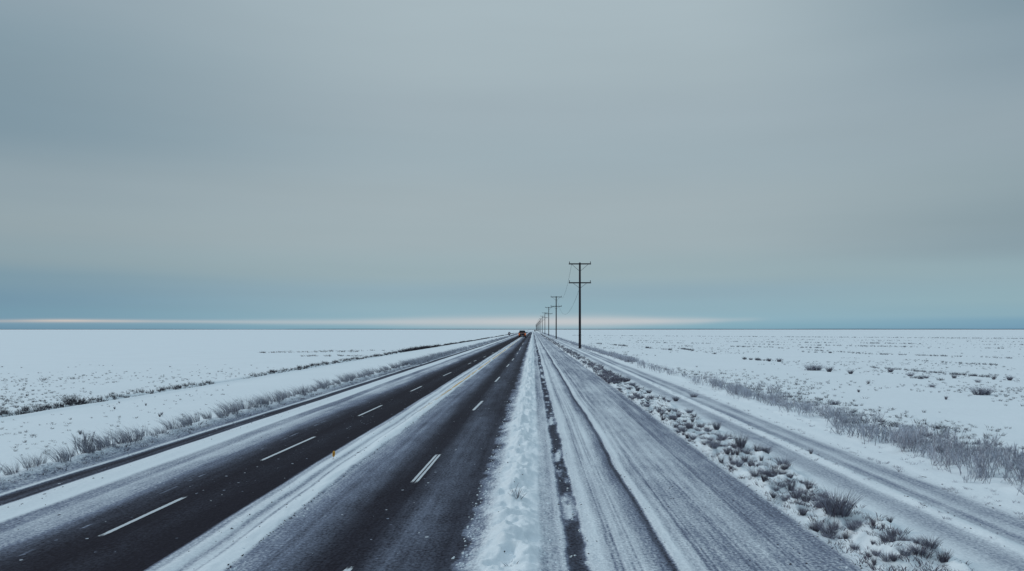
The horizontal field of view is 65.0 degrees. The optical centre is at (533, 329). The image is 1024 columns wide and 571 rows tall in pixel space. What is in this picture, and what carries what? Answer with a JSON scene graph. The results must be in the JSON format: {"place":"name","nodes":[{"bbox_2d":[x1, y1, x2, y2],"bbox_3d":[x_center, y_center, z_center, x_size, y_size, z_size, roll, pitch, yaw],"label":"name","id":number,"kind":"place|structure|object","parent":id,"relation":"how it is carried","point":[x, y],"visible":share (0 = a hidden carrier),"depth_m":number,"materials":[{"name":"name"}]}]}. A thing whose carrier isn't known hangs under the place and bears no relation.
{"place":"outdoors","nodes":[
{"label":"outdoors","id":0,"kind":"place"},
{"bbox_2d":[0,329,531,489],"bbox_3d":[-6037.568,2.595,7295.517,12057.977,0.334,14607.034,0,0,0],"label":"snow field","id":1,"kind":"structure","parent":0,"point":[56,354],"depth_m":48.55,"materials":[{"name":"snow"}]},
{"bbox_2d":[1,461,19,474],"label":"grass clump","id":2,"kind":"object","parent":1,"relation":"on","point":[9,471],"visible":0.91,"depth_m":14.04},
{"bbox_2d":[11,450,45,468],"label":"grass clump","id":3,"kind":"object","parent":1,"relation":"on","point":[34,464],"visible":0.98,"depth_m":14.46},
{"bbox_2d":[41,446,71,462],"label":"grass clump","id":4,"kind":"object","parent":1,"relation":"on","point":[62,456],"visible":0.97,"depth_m":15.23,"materials":[{"name":"plant"}]},
{"bbox_2d":[50,443,77,457],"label":"grass clump","id":5,"kind":"object","parent":1,"relation":"on","point":[67,450],"visible":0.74,"depth_m":15.70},
{"bbox_2d":[54,394,79,401],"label":"ditch bush","id":6,"kind":"object","parent":1,"relation":"on","point":[68,397],"visible":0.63,"depth_m":28.02,"materials":[{"name":"grey plant"}]},
{"bbox_2d":[62,396,86,404],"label":"ditch bush","id":7,"kind":"object","parent":1,"relation":"on","point":[82,402],"visible":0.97,"depth_m":27.30,"materials":[{"name":"grey plant"}]},
{"bbox_2d":[70,431,96,454],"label":"bare shrub","id":8,"kind":"object","parent":1,"relation":"on","point":[84,440],"visible":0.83,"depth_m":16.23,"materials":[{"name":"grey plant"}]},
{"bbox_2d":[69,435,101,452],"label":"grass clump","id":9,"kind":"object","parent":1,"relation":"on","point":[99,446],"visible":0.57,"depth_m":16.42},
{"bbox_2d":[74,439,97,453],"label":"grass clump","id":10,"kind":"object","parent":1,"relation":"on","point":[85,449],"visible":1,"depth_m":16.01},
{"bbox_2d":[78,430,118,448],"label":"grass clump","id":11,"kind":"object","parent":1,"relation":"on","point":[104,444],"visible":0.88,"depth_m":16.82,"materials":[{"name":"plant"}]},
{"bbox_2d":[103,425,132,443],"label":"grass clump","id":12,"kind":"object","parent":1,"relation":"on","point":[120,438],"visible":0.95,"depth_m":17.55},
{"bbox_2d":[114,423,146,441],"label":"grass clump","id":13,"kind":"object","parent":1,"relation":"on","point":[136,435],"visible":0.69,"depth_m":18.12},
{"bbox_2d":[129,425,148,436],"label":"grass clump","id":14,"kind":"object","parent":1,"relation":"on","point":[141,430],"visible":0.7,"depth_m":18.54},
{"bbox_2d":[153,425,167,433],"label":"grass clump","id":15,"kind":"object","parent":1,"relation":"on","point":[159,432],"visible":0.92,"depth_m":19.47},
{"bbox_2d":[156,415,178,429],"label":"grass clump","id":16,"kind":"object","parent":1,"relation":"on","point":[170,425],"visible":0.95,"depth_m":19.89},
{"bbox_2d":[173,416,191,425],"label":"grass clump","id":17,"kind":"object","parent":1,"relation":"on","point":[187,423],"visible":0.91,"depth_m":20.86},
{"bbox_2d":[179,409,199,422],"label":"grass clump","id":18,"kind":"object","parent":1,"relation":"on","point":[195,419],"visible":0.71,"depth_m":21.76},
{"bbox_2d":[0,349,392,453],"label":"sparse stubble","id":19,"kind":"object","parent":1,"relation":"on","point":[43,379],"visible":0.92,"depth_m":31.26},
{"bbox_2d":[199,411,211,418],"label":"grass clump","id":20,"kind":"object","parent":1,"relation":"on","point":[207,415],"visible":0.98,"depth_m":22.26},
{"bbox_2d":[209,404,229,415],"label":"grass clump","id":21,"kind":"object","parent":1,"relation":"on","point":[227,408],"visible":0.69,"depth_m":23.29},
{"bbox_2d":[215,399,240,413],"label":"grass clump","id":22,"kind":"object","parent":1,"relation":"on","point":[233,410],"visible":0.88,"depth_m":23.81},
{"bbox_2d":[235,395,254,408],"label":"grass clump","id":23,"kind":"object","parent":1,"relation":"on","point":[249,405],"visible":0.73,"depth_m":25.32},
{"bbox_2d":[242,396,261,407],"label":"grass clump","id":24,"kind":"object","parent":1,"relation":"on","point":[255,404],"visible":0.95,"depth_m":25.78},
{"bbox_2d":[0,333,512,415],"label":"ditch grass","id":25,"kind":"structure","parent":1,"relation":"on","point":[5,411],"depth_m":35.11,"materials":[{"name":"plant"}]},
{"bbox_2d":[254,393,273,403],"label":"grass clump","id":26,"kind":"object","parent":1,"relation":"on","point":[268,397],"visible":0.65,"depth_m":27.35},
{"bbox_2d":[263,390,279,401],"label":"grass clump","id":27,"kind":"object","parent":1,"relation":"on","point":[277,398],"visible":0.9,"depth_m":27.76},
{"bbox_2d":[0,329,532,570],"bbox_3d":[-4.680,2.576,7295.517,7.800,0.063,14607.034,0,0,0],"label":"highway","id":28,"kind":"structure","parent":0,"point":[378,510],"depth_m":13.04,"materials":[{"name":"asphalt"}]},
{"bbox_2d":[98,497,185,535],"bbox_3d":[-5.427,2.603,11.294,0.085,0.001,2.544,0,0,1],"label":"lane marking","id":29,"kind":"object","parent":28,"relation":"on","point":[140,517],"visible":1,"depth_m":11.16,"materials":[{"name":"white paint"}]},
{"bbox_2d":[262,437,313,459],"bbox_3d":[-5.342,2.603,17.708,0.085,0.001,3.782,0,0,2],"label":"lane marking","id":30,"kind":"object","parent":28,"relation":"on","point":[287,448],"visible":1,"depth_m":17.52,"materials":[{"name":"white paint"}]},
{"bbox_2d":[411,454,437,481],"bbox_3d":[-2.032,2.603,15.175,0.056,0.001,3.210,0,0,1],"label":"lane marking","id":31,"kind":"object","parent":28,"relation":"on","point":[422,470],"visible":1,"depth_m":14.95,"materials":[{"name":"white paint"}]},
{"bbox_2d":[415,454,440,481],"bbox_3d":[-1.962,2.603,15.185,0.056,0.001,3.299,0,0,1],"label":"lane marking","id":32,"kind":"object","parent":28,"relation":"on","point":[426,470],"visible":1,"depth_m":14.95,"materials":[{"name":"white paint"}]},
{"bbox_2d":[425,338,520,406],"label":"line","id":33,"kind":"object","parent":28,"relation":"on","point":[476,370],"visible":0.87,"depth_m":46.41,"materials":[{"name":"white paint"}]},
{"bbox_2d":[518,330,525,337],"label":"orange car","id":34,"kind":"object","parent":28,"relation":"on","point":[521,333],"visible":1,"depth_m":250.09,"materials":[{"name":"paint"}]},
{"bbox_2d":[460,331,541,570],"bbox_3d":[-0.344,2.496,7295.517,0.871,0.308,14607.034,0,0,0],"label":"snow bank","id":35,"kind":"structure","parent":0,"point":[511,528],"depth_m":11.86,"materials":[{"name":"snow"}]},
{"bbox_2d":[0,0,1023,328],"label":"sky","id":36,"kind":"structure","parent":0,"point":[165,164],"materials":[{"name":"grey"}]},
{"bbox_2d":[533,330,864,570],"bbox_3d":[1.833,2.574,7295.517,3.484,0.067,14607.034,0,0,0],"label":"gravel track","id":37,"kind":"structure","parent":0,"point":[617,525],"depth_m":12.20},
{"bbox_2d":[3,401,1002,570],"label":"dirt debris","id":38,"kind":"object","parent":37,"relation":"on","point":[523,494],"visible":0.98,"depth_m":11.99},
{"bbox_2d":[533,329,974,570],"bbox_3d":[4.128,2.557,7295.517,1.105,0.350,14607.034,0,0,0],"label":"verge","id":39,"kind":"structure","parent":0,"point":[864,538],"depth_m":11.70,"materials":[{"name":"snow"}]},
{"bbox_2d":[233,395,869,570],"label":"snow debris","id":40,"kind":"object","parent":39,"relation":"on","point":[579,530],"visible":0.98,"depth_m":11.44,"materials":[{"name":"snow"}]},
{"bbox_2d":[707,439,719,448],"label":"grass tuft","id":41,"kind":"object","parent":39,"relation":"on","point":[713,446],"visible":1,"depth_m":16.77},
{"bbox_2d":[711,421,722,429],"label":"grass tuft","id":42,"kind":"object","parent":39,"relation":"on","point":[715,427],"visible":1,"depth_m":20.05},
{"bbox_2d":[731,431,748,447],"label":"grass tuft","id":43,"kind":"object","parent":39,"relation":"on","point":[740,442],"visible":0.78,"depth_m":16.70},
{"bbox_2d":[746,465,765,476],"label":"grass tuft","id":44,"kind":"object","parent":39,"relation":"on","point":[752,474],"visible":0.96,"depth_m":13.62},
{"bbox_2d":[758,469,768,481],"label":"grass tuft","id":45,"kind":"object","parent":39,"relation":"on","point":[765,477],"visible":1,"depth_m":13.04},
{"bbox_2d":[769,478,792,487],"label":"grass tuft","id":46,"kind":"object","parent":39,"relation":"on","point":[783,485],"visible":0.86,"depth_m":12.96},
{"bbox_2d":[768,455,795,464],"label":"grass tuft","id":47,"kind":"object","parent":39,"relation":"on","point":[783,461],"visible":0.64,"depth_m":14.64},
{"bbox_2d":[782,478,796,490],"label":"grass tuft","id":48,"kind":"object","parent":39,"relation":"on","point":[791,486],"visible":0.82,"depth_m":12.91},
{"bbox_2d":[786,485,805,498],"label":"grass tuft","id":49,"kind":"object","parent":39,"relation":"on","point":[796,495],"visible":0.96,"depth_m":12.18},
{"bbox_2d":[797,506,810,515],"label":"grass tuft","id":50,"kind":"object","parent":39,"relation":"on","point":[803,512],"visible":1,"depth_m":11.12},
{"bbox_2d":[800,491,813,501],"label":"grass tuft","id":51,"kind":"object","parent":39,"relation":"on","point":[804,497],"visible":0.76,"depth_m":11.97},
{"bbox_2d":[804,478,814,488],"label":"grass tuft","id":52,"kind":"object","parent":39,"relation":"on","point":[807,485],"visible":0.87,"depth_m":12.97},
{"bbox_2d":[804,521,823,531],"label":"grass tuft","id":53,"kind":"object","parent":39,"relation":"on","point":[817,529],"visible":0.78,"depth_m":10.45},
{"bbox_2d":[805,495,823,507],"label":"grass tuft","id":54,"kind":"object","parent":39,"relation":"on","point":[817,504],"visible":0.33,"depth_m":11.49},
{"bbox_2d":[813,522,843,535],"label":"grass tuft","id":55,"kind":"object","parent":39,"relation":"on","point":[830,532],"visible":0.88,"depth_m":10.21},
{"bbox_2d":[823,529,840,538],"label":"grass tuft","id":56,"kind":"object","parent":39,"relation":"on","point":[826,536],"visible":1,"depth_m":10.06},
{"bbox_2d":[824,517,843,530],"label":"grass tuft","id":57,"kind":"object","parent":39,"relation":"on","point":[833,526],"visible":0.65,"depth_m":10.35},
{"bbox_2d":[804,483,866,517],"bbox_3d":[4.115,2.321,10.867,0.709,0.397,0.776,0,0,-23],"label":"grass tuft","id":58,"kind":"object","parent":39,"relation":"on","point":[830,508],"visible":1,"depth_m":10.80,"materials":[{"name":"plant"}]},
{"bbox_2d":[844,519,862,530],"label":"grass tuft","id":59,"kind":"object","parent":39,"relation":"on","point":[852,527],"visible":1,"depth_m":10.00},
{"bbox_2d":[877,550,897,561],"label":"grass tuft","id":60,"kind":"object","parent":39,"relation":"on","point":[884,559],"visible":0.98,"depth_m":8.82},
{"bbox_2d":[879,531,910,541],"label":"grass tuft","id":61,"kind":"object","parent":39,"relation":"on","point":[891,539],"visible":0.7,"depth_m":9.36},
{"bbox_2d":[893,543,914,555],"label":"grass tuft","id":62,"kind":"object","parent":39,"relation":"on","point":[902,551],"visible":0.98,"depth_m":8.79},
{"bbox_2d":[903,541,942,554],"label":"grass tuft","id":63,"kind":"object","parent":39,"relation":"on","point":[921,551],"visible":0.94,"depth_m":8.86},
{"bbox_2d":[912,532,943,549],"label":"grass tuft","id":64,"kind":"object","parent":39,"relation":"on","point":[927,543],"visible":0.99,"depth_m":8.95,"materials":[{"name":"plant"}]},
{"bbox_2d":[933,546,951,562],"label":"grass tuft","id":65,"kind":"object","parent":39,"relation":"on","point":[943,558],"visible":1,"depth_m":8.68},
{"bbox_2d":[534,329,1023,514],"bbox_3d":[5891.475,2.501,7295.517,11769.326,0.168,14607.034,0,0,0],"label":"snow field","id":66,"kind":"structure","parent":0,"point":[964,408],"depth_m":44.07,"materials":[{"name":"snow"}]},
{"bbox_2d":[698,372,719,385],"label":"frosted bush","id":67,"kind":"object","parent":66,"relation":"on","point":[705,378],"visible":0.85,"depth_m":35.78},
{"bbox_2d":[726,385,744,395],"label":"frosted bush","id":68,"kind":"object","parent":66,"relation":"on","point":[728,390],"visible":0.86,"depth_m":30.50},
{"bbox_2d":[760,388,783,405],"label":"frosted bush","id":69,"kind":"object","parent":66,"relation":"on","point":[770,399],"visible":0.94,"depth_m":26.74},
{"bbox_2d":[544,333,1023,538],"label":"thicket","id":70,"kind":"object","parent":66,"relation":"on","point":[615,354],"visible":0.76,"depth_m":23.33,"materials":[{"name":"plant"}]},
{"bbox_2d":[774,395,797,412],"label":"frosted bush","id":71,"kind":"object","parent":66,"relation":"on","point":[787,407],"visible":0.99,"depth_m":23.93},
{"bbox_2d":[572,335,1023,457],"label":"field stubble","id":72,"kind":"object","parent":66,"relation":"on","point":[861,404],"visible":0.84,"depth_m":35.66,"materials":[{"name":"plant"}]},
{"bbox_2d":[794,401,811,412],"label":"frosted bush","id":73,"kind":"object","parent":66,"relation":"on","point":[807,409],"visible":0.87,"depth_m":23.75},
{"bbox_2d":[794,400,815,415],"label":"frosted bush","id":74,"kind":"object","parent":66,"relation":"on","point":[808,408],"visible":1,"depth_m":23.13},
{"bbox_2d":[802,363,818,370],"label":"field bush","id":75,"kind":"object","parent":66,"relation":"on","point":[809,369],"visible":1,"depth_m":49.93,"materials":[{"name":"grey plant"}]},
{"bbox_2d":[811,403,843,416],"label":"frosted bush","id":76,"kind":"object","parent":66,"relation":"on","point":[821,410],"visible":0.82,"depth_m":23.10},
{"bbox_2d":[825,407,844,421],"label":"frosted bush","id":77,"kind":"object","parent":66,"relation":"on","point":[832,414],"visible":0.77,"depth_m":21.46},
{"bbox_2d":[825,406,852,426],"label":"frosted bush","id":78,"kind":"object","parent":66,"relation":"on","point":[835,417],"visible":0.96,"depth_m":20.91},
{"bbox_2d":[830,421,847,435],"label":"frosted bush","id":79,"kind":"object","parent":66,"relation":"on","point":[837,429],"visible":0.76,"depth_m":19.51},
{"bbox_2d":[837,413,854,425],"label":"frosted bush","id":80,"kind":"object","parent":66,"relation":"on","point":[847,420],"visible":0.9,"depth_m":20.95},
{"bbox_2d":[832,422,862,436],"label":"frosted bush","id":81,"kind":"object","parent":66,"relation":"on","point":[849,427],"visible":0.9,"depth_m":18.69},
{"bbox_2d":[856,423,878,437],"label":"frosted bush","id":82,"kind":"object","parent":66,"relation":"on","point":[861,429],"visible":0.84,"depth_m":18.29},
{"bbox_2d":[855,410,888,424],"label":"frosted bush","id":83,"kind":"object","parent":66,"relation":"on","point":[875,419],"visible":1,"depth_m":21.32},
{"bbox_2d":[860,421,886,438],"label":"frosted bush","id":84,"kind":"object","parent":66,"relation":"on","point":[873,428],"visible":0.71,"depth_m":18.31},
{"bbox_2d":[861,423,891,444],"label":"frosted bush","id":85,"kind":"object","parent":66,"relation":"on","point":[877,432],"visible":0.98,"depth_m":17.50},
{"bbox_2d":[889,424,913,447],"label":"frosted bush","id":86,"kind":"object","parent":66,"relation":"on","point":[902,435],"visible":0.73,"depth_m":16.90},
{"bbox_2d":[897,423,917,447],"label":"frosted bush","id":87,"kind":"object","parent":66,"relation":"on","point":[911,428],"visible":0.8,"depth_m":16.92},
{"bbox_2d":[887,426,928,451],"bbox_3d":[7.660,2.241,16.385,0.938,0.513,1.098,0,0,17],"label":"frosted bush","id":88,"kind":"object","parent":66,"relation":"on","point":[897,443],"visible":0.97,"depth_m":16.35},
{"bbox_2d":[899,428,934,448],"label":"frosted bush","id":89,"kind":"object","parent":66,"relation":"on","point":[919,436],"visible":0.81,"depth_m":16.47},
{"bbox_2d":[909,421,938,439],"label":"frosted bush","id":90,"kind":"object","parent":66,"relation":"on","point":[925,429],"visible":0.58,"depth_m":17.85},
{"bbox_2d":[911,440,937,456],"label":"frosted bush","id":91,"kind":"object","parent":66,"relation":"on","point":[923,450],"visible":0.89,"depth_m":15.71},
{"bbox_2d":[911,438,939,453],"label":"frosted bush","id":92,"kind":"object","parent":66,"relation":"on","point":[922,441],"visible":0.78,"depth_m":16.18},
{"bbox_2d":[920,442,936,458],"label":"frosted bush","id":93,"kind":"object","parent":66,"relation":"on","point":[931,451],"visible":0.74,"depth_m":15.76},
{"bbox_2d":[925,445,960,470],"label":"frosted bush","id":94,"kind":"object","parent":66,"relation":"on","point":[946,464],"visible":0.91,"depth_m":14.51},
{"bbox_2d":[929,450,957,465],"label":"frosted bush","id":95,"kind":"object","parent":66,"relation":"on","point":[942,459],"visible":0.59,"depth_m":14.94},
{"bbox_2d":[931,424,963,440],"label":"frosted bush","id":96,"kind":"object","parent":66,"relation":"on","point":[947,431],"visible":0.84,"depth_m":17.59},
{"bbox_2d":[924,431,977,462],"bbox_3d":[7.866,2.208,15.238,0.768,0.636,0.987,0,0,-18],"label":"frosted bush","id":97,"kind":"object","parent":66,"relation":"on","point":[934,441],"visible":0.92,"depth_m":15.12,"materials":[{"name":"plant"}]},
{"bbox_2d":[938,437,968,461],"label":"frosted bush","id":98,"kind":"object","parent":66,"relation":"on","point":[941,446],"visible":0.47,"depth_m":15.48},
{"bbox_2d":[943,448,972,465],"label":"frosted bush","id":99,"kind":"object","parent":66,"relation":"on","point":[962,455],"visible":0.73,"depth_m":14.69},
{"bbox_2d":[943,451,987,476],"bbox_3d":[7.589,2.316,13.892,0.848,0.438,0.869,0,0,-34],"label":"frosted bush","id":100,"kind":"object","parent":66,"relation":"on","point":[976,458],"visible":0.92,"depth_m":14.01,"materials":[{"name":"plant"}]},
{"bbox_2d":[944,434,990,464],"bbox_3d":[8.131,2.255,15.032,0.880,0.534,0.685,0,0,17],"label":"frosted bush","id":101,"kind":"object","parent":66,"relation":"on","point":[965,449],"visible":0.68,"depth_m":15.02,"materials":[{"name":"plant"}]},
{"bbox_2d":[966,462,987,478],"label":"frosted bush","id":102,"kind":"object","parent":66,"relation":"on","point":[974,470],"visible":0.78,"depth_m":13.67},
{"bbox_2d":[966,385,989,394],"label":"field bush","id":103,"kind":"object","parent":66,"relation":"on","point":[982,392],"visible":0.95,"depth_m":30.97,"materials":[{"name":"grey plant"}]},
{"bbox_2d":[955,449,1006,476],"bbox_3d":[7.603,2.303,13.728,0.963,0.433,0.742,0,0,-10],"label":"frosted bush","id":104,"kind":"object","parent":66,"relation":"on","point":[983,463],"visible":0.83,"depth_m":13.67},
{"bbox_2d":[970,467,992,483],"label":"frosted bush","id":105,"kind":"object","parent":66,"relation":"on","point":[976,476],"visible":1,"depth_m":13.28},
{"bbox_2d":[960,445,1006,468],"bbox_3d":[7.967,2.258,14.183,0.851,0.443,0.656,0,0,41],"label":"frosted bush","id":106,"kind":"object","parent":66,"relation":"on","point":[977,454],"visible":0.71,"depth_m":14.23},
{"bbox_2d":[976,386,994,394],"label":"field bush","id":107,"kind":"object","parent":66,"relation":"on","point":[987,393],"visible":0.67,"depth_m":31.16,"materials":[{"name":"grey plant"}]},
{"bbox_2d":[973,432,1001,447],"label":"frosted bush","id":108,"kind":"object","parent":66,"relation":"on","point":[994,443],"visible":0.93,"depth_m":16.75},
{"bbox_2d":[989,443,1015,461],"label":"frosted bush","id":109,"kind":"object","parent":66,"relation":"on","point":[999,450],"visible":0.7,"depth_m":14.81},
{"bbox_2d":[987,450,1021,477],"bbox_3d":[8.002,2.271,13.652,0.649,0.497,0.834,0,0,21],"label":"frosted bush","id":110,"kind":"object","parent":66,"relation":"on","point":[1000,460],"visible":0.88,"depth_m":13.57,"materials":[{"name":"plant"}]},
{"bbox_2d":[992,443,1023,468],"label":"frosted bush","id":111,"kind":"object","parent":66,"relation":"on","point":[1006,455],"visible":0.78,"depth_m":14.48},
{"bbox_2d":[997,445,1022,466],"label":"frosted bush","id":112,"kind":"object","parent":66,"relation":"on","point":[1010,453],"visible":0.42,"depth_m":14.59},
{"bbox_2d":[999,442,1023,464],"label":"frosted bush","id":113,"kind":"object","parent":66,"relation":"on","point":[1015,450],"visible":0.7,"depth_m":14.62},
{"bbox_2d":[1001,455,1023,480],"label":"frosted bush","id":114,"kind":"object","parent":66,"relation":"on","point":[1008,468],"visible":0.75,"depth_m":13.26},
{"bbox_2d":[1001,469,1023,485],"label":"frosted bush","id":115,"kind":"object","parent":66,"relation":"on","point":[1010,479],"visible":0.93,"depth_m":12.89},
{"bbox_2d":[1003,456,1023,485],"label":"frosted bush","id":116,"kind":"object","parent":66,"relation":"on","point":[1021,472],"visible":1,"depth_m":12.66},
{"bbox_2d":[537,331,1023,570],"bbox_3d":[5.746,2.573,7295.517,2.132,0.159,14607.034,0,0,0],"label":"side road","id":117,"kind":"structure","parent":0,"point":[978,547],"depth_m":13.27,"materials":[{"name":"snow"}]},
{"bbox_2d":[551,296,561,338],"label":"utility pole","id":118,"kind":"object","parent":117,"relation":"on","point":[556,306],"visible":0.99,"depth_m":218.38,"materials":[{"name":"wood"}]},
{"bbox_2d":[569,261,590,348],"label":"utility pole","id":119,"kind":"object","parent":117,"relation":"on","point":[579,264],"visible":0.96,"depth_m":107.86,"materials":[{"name":"brown wood"}]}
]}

